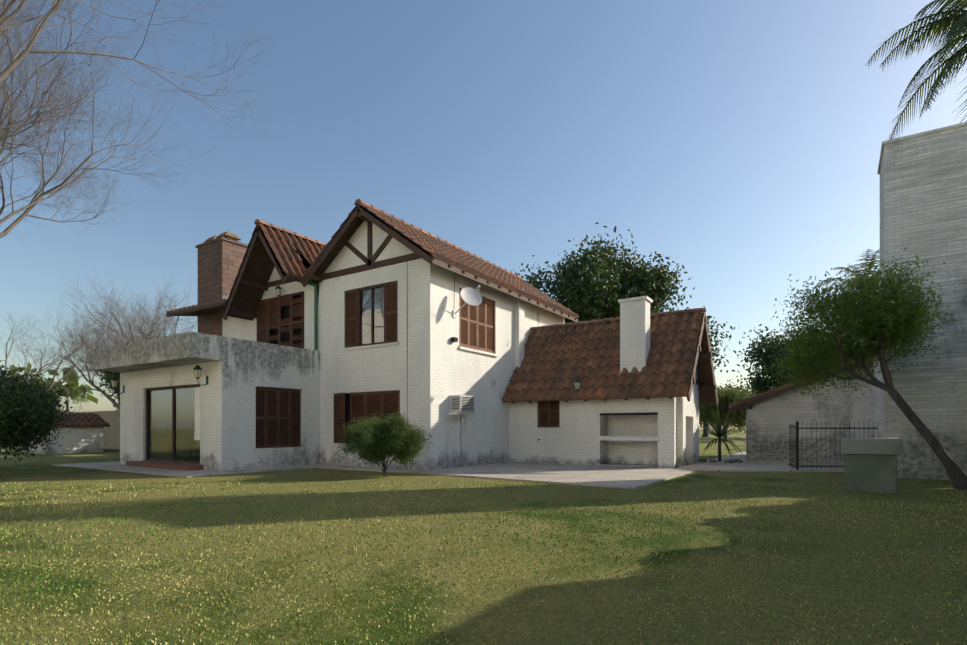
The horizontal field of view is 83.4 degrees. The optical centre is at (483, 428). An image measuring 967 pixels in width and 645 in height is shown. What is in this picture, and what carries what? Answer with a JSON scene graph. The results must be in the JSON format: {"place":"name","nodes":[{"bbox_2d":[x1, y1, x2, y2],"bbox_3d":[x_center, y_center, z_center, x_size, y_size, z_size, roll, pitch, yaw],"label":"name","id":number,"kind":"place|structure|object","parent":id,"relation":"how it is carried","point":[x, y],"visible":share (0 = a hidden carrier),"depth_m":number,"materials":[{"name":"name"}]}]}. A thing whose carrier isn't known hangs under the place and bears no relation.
{"place":"outdoors","nodes":[
{"label":"outdoors","id":0,"kind":"place"},
{"bbox_2d":[53,452,844,488],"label":"patio paving","id":1,"kind":"structure","parent":0,"point":[625,477],"depth_m":13.40,"materials":[{"name":"grey concrete"}]},
{"bbox_2d":[126,461,203,470],"bbox_3d":[-8.567,0.988,14.495,3.250,0.150,0.380,0,0,33],"label":"brick step","id":2,"kind":"object","parent":1,"relation":"on","point":[173,466],"visible":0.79,"depth_m":14.13,"materials":[{"name":"red brick"}]},
{"bbox_2d":[699,410,755,462],"bbox_3d":[7.457,0.163,17.083,2.188,1.805,1.984,0,0,-20],"label":"yucca plant","id":3,"kind":"object","parent":1,"relation":"on","point":[717,428],"visible":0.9,"depth_m":16.97,"materials":[{"name":"green plant"}]},
{"bbox_2d":[0,430,966,644],"bbox_3d":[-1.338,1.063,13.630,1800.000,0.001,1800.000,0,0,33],"label":"lawn ground","id":4,"kind":"structure","parent":0,"point":[30,469],"depth_m":4.42,"materials":[{"name":"green plant"}]},
{"bbox_2d":[0,360,77,464],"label":"bush","id":5,"kind":"object","parent":4,"relation":"on","point":[27,411],"visible":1,"depth_m":11.88,"materials":[{"name":"green plant"}]},
{"bbox_2d":[1,305,115,401],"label":"bare tree","id":6,"kind":"object","parent":4,"relation":"on","point":[40,370],"visible":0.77,"depth_m":45.36,"materials":[{"name":"brown plant"}]},
{"bbox_2d":[1,410,119,448],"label":"perimeter wall","id":7,"kind":"structure","parent":4,"relation":"on","point":[111,436],"depth_m":28.73,"materials":[{"name":"white paint"}]},
{"bbox_2d":[22,412,109,453],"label":"shed","id":8,"kind":"structure","parent":4,"relation":"on","point":[84,434],"depth_m":24.11,"materials":[{"name":"white"}]},
{"bbox_2d":[20,273,193,411],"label":"bare tree","id":9,"kind":"object","parent":4,"relation":"on","point":[106,395],"visible":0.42,"depth_m":41.59,"materials":[{"name":"brown plant"}]},
{"bbox_2d":[0,0,214,241],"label":"bare tree","id":10,"kind":"object","parent":4,"relation":"on","point":[29,207],"visible":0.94,"depth_m":15.88,"materials":[{"name":"brown plant"}]},
{"bbox_2d":[49,297,177,388],"bbox_3d":[-19.898,-3.100,30.441,8.869,8.324,7.564,0,0,33],"label":"bare tree","id":11,"kind":"object","parent":4,"relation":"on","point":[88,347],"visible":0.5,"depth_m":28.85,"materials":[{"name":"brown plant"}]},
{"bbox_2d":[52,270,197,364],"bbox_3d":[-22.978,-4.908,37.051,9.482,11.982,12.361,0,0,-13],"label":"bare tree","id":12,"kind":"object","parent":4,"relation":"on","point":[129,327],"visible":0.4,"depth_m":35.57,"materials":[{"name":"brown plant"}]},
{"bbox_2d":[88,332,166,415],"bbox_3d":[-14.869,-1.708,24.676,4.622,5.566,5.456,0,0,33],"label":"evergreen behind box","id":13,"kind":"object","parent":4,"relation":"on","point":[108,378],"visible":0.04,"depth_m":23.27,"materials":[{"name":"green plant"}]},
{"bbox_2d":[0,0,279,213],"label":"bare tree","id":14,"kind":"object","parent":4,"relation":"on","point":[15,62],"visible":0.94,"depth_m":13.42,"materials":[{"name":"brown plant"}]},
{"bbox_2d":[90,332,319,470],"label":"living room walls","id":15,"kind":"structure","parent":4,"relation":"on","point":[236,371],"depth_m":14.13,"materials":[{"name":"white paint"}]},
{"bbox_2d":[110,375,124,393],"bbox_3d":[-10.760,-1.301,15.937,0.202,0.551,0.365,0,0,33],"label":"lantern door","id":16,"kind":"structure","parent":15,"relation":"attached to","point":[114,381],"depth_m":15.85,"materials":[{"name":"green metal"}]},
{"bbox_2d":[193,363,207,385],"bbox_3d":[-7.052,-1.351,13.514,0.202,0.551,0.365,0,0,33],"label":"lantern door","id":17,"kind":"structure","parent":15,"relation":"attached to","point":[197,370],"depth_m":13.42,"materials":[{"name":"green metal"}]},
{"bbox_2d":[195,231,247,335],"bbox_3d":[-9.339,-2.947,19.438,1.650,8.020,1.070,0,0,33],"label":"stone chimney","id":18,"kind":"object","parent":4,"relation":"on","point":[220,257],"visible":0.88,"depth_m":18.97,"materials":[{"name":"brick"}]},
{"bbox_2d":[6,362,762,421],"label":"tree line","id":19,"kind":"object","parent":4,"relation":"on","point":[73,385],"depth_m":96.26,"materials":[{"name":"green plant"}]},
{"bbox_2d":[336,412,433,476],"bbox_3d":[-2.158,0.343,11.944,2.162,1.440,1.937,0,0,33],"label":"bush","id":20,"kind":"object","parent":4,"relation":"on","point":[378,439],"visible":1,"depth_m":11.68,"materials":[{"name":"green plant"}]},
{"bbox_2d":[222,221,564,469],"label":"house walls","id":21,"kind":"structure","parent":4,"relation":"on","point":[426,367],"depth_m":15.00,"materials":[{"name":"white paint"}]},
{"bbox_2d":[275,282,281,296],"bbox_3d":[-6.263,-4.267,16.586,0.202,0.440,0.230,0,0,33],"label":"hanging lantern","id":22,"kind":"object","parent":21,"relation":"attached to","point":[278,288],"visible":1,"depth_m":16.53,"materials":[{"name":"green metal"}]},
{"bbox_2d":[308,280,317,349],"bbox_3d":[-5.026,-1.666,15.804,0.382,5.459,0.102,0,0,-33],"label":"drainpipe","id":23,"kind":"object","parent":21,"relation":"attached to","point":[315,313],"visible":0.35,"depth_m":15.85,"materials":[{"name":"metal"}]},
{"bbox_2d":[146,281,497,463],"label":"windows and shutters","id":24,"kind":"structure","parent":21,"relation":"attached to","point":[173,412],"depth_m":14.97,"materials":[{"name":"brown wood"}]},
{"bbox_2d":[167,205,577,333],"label":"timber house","id":25,"kind":"structure","parent":21,"relation":"attached to","point":[370,219],"depth_m":15.16,"materials":[{"name":"brown wood"}]},
{"bbox_2d":[167,199,578,320],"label":"house roof tiles","id":26,"kind":"object","parent":21,"relation":"on","point":[260,267],"visible":0.33,"depth_m":16.33,"materials":[{"name":"brown tile"}]},
{"bbox_2d":[454,274,454,304],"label":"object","id":27,"kind":"structure","parent":21,"relation":"attached to","point":[454,289],"depth_m":14.47,"materials":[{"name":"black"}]},
{"bbox_2d":[448,395,473,414],"bbox_3d":[-0.568,-0.632,14.471,0.368,0.510,0.730,0,0,33],"label":"air conditioner","id":28,"kind":"object","parent":21,"relation":"attached to","point":[461,404],"visible":1,"depth_m":14.25,"materials":[{"name":"metal"}]},
{"bbox_2d":[450,285,481,341],"bbox_3d":[-0.401,-3.038,14.314,0.887,1.442,0.507,0,0,24],"label":"satellite dish","id":29,"kind":"object","parent":21,"relation":"attached to","point":[470,296],"visible":1,"depth_m":14.35,"materials":[{"name":"grey metal"}]},
{"bbox_2d":[509,296,698,467],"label":"annex walls","id":30,"kind":"structure","parent":4,"relation":"on","point":[662,432],"depth_m":15.38,"materials":[{"name":"white brick"}]},
{"bbox_2d":[574,377,581,391],"bbox_3d":[2.705,-1.201,15.430,0.202,0.551,0.365,0,0,33],"label":"lantern","id":31,"kind":"object","parent":30,"relation":"attached to","point":[577,382],"visible":0.83,"depth_m":15.32,"materials":[{"name":"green metal"}]},
{"bbox_2d":[502,308,717,402],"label":"annex roof tiles","id":32,"kind":"object","parent":30,"relation":"on","point":[557,360],"visible":0.85,"depth_m":15.68,"materials":[{"name":"brown tile"}]},
{"bbox_2d":[512,313,717,429],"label":"wood trim","id":33,"kind":"structure","parent":30,"relation":"attached to","point":[548,413],"depth_m":16.11,"materials":[{"name":"brown wood"}]},
{"bbox_2d":[511,222,740,372],"bbox_3d":[8.157,-6.504,39.125,16.948,15.201,13.978,0,0,-11],"label":"green tree","id":34,"kind":"object","parent":4,"relation":"on","point":[591,286],"visible":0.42,"depth_m":35.39,"materials":[{"name":"green plant"}]},
{"bbox_2d":[699,379,756,436],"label":"dark tree","id":35,"kind":"object","parent":4,"relation":"on","point":[705,434],"depth_m":70.25,"materials":[{"name":"green plant"}]},
{"bbox_2d":[699,384,757,441],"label":"olive tree","id":36,"kind":"object","parent":4,"relation":"on","point":[726,397],"visible":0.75,"depth_m":44.46,"materials":[{"name":"green plant"}]},
{"bbox_2d":[732,324,845,394],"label":"tree","id":37,"kind":"object","parent":4,"relation":"on","point":[758,381],"visible":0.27,"depth_m":61.55,"materials":[{"name":"green plant"}]},
{"bbox_2d":[728,357,873,463],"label":"lean to building","id":38,"kind":"structure","parent":4,"relation":"on","point":[771,416],"depth_m":16.40,"materials":[{"name":"brick"}]},
{"bbox_2d":[789,421,877,469],"bbox_3d":[8.839,0.428,13.682,1.971,1.270,1.021,0,0,28],"label":"metal fence","id":39,"kind":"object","parent":4,"relation":"on","point":[797,466],"depth_m":13.65,"materials":[{"name":"black metal"}]},
{"bbox_2d":[812,249,879,352],"bbox_3d":[22.187,-4.458,31.645,5.203,11.078,5.260,0,0,33],"label":"tree","id":40,"kind":"object","parent":4,"relation":"on","point":[864,264],"visible":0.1,"depth_m":31.06,"materials":[{"name":"green plant"}]},
{"bbox_2d":[752,247,966,489],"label":"leaning tree","id":41,"kind":"object","parent":4,"relation":"on","point":[875,322],"visible":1,"depth_m":10.33,"materials":[{"name":"green plant"}]},
{"bbox_2d":[841,437,901,493],"bbox_3d":[6.610,0.608,9.285,0.820,0.910,0.740,0,0,33],"label":"concrete pedestal","id":42,"kind":"object","parent":4,"relation":"on","point":[871,465],"visible":0.96,"depth_m":9.01,"materials":[{"name":"grey concrete"}]},
{"bbox_2d":[865,0,966,139],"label":"palm","id":43,"kind":"object","parent":4,"relation":"on","point":[957,18],"visible":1,"depth_m":13.39,"materials":[{"name":"green plant"}]},
{"bbox_2d":[0,0,966,429],"label":"sky","id":44,"kind":"structure","parent":0,"point":[739,142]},
{"bbox_2d":[873,122,966,479],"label":"tower building","id":45,"kind":"structure","parent":0,"point":[923,196],"depth_m":11.41,"materials":[{"name":"grey concrete"}]}
]}

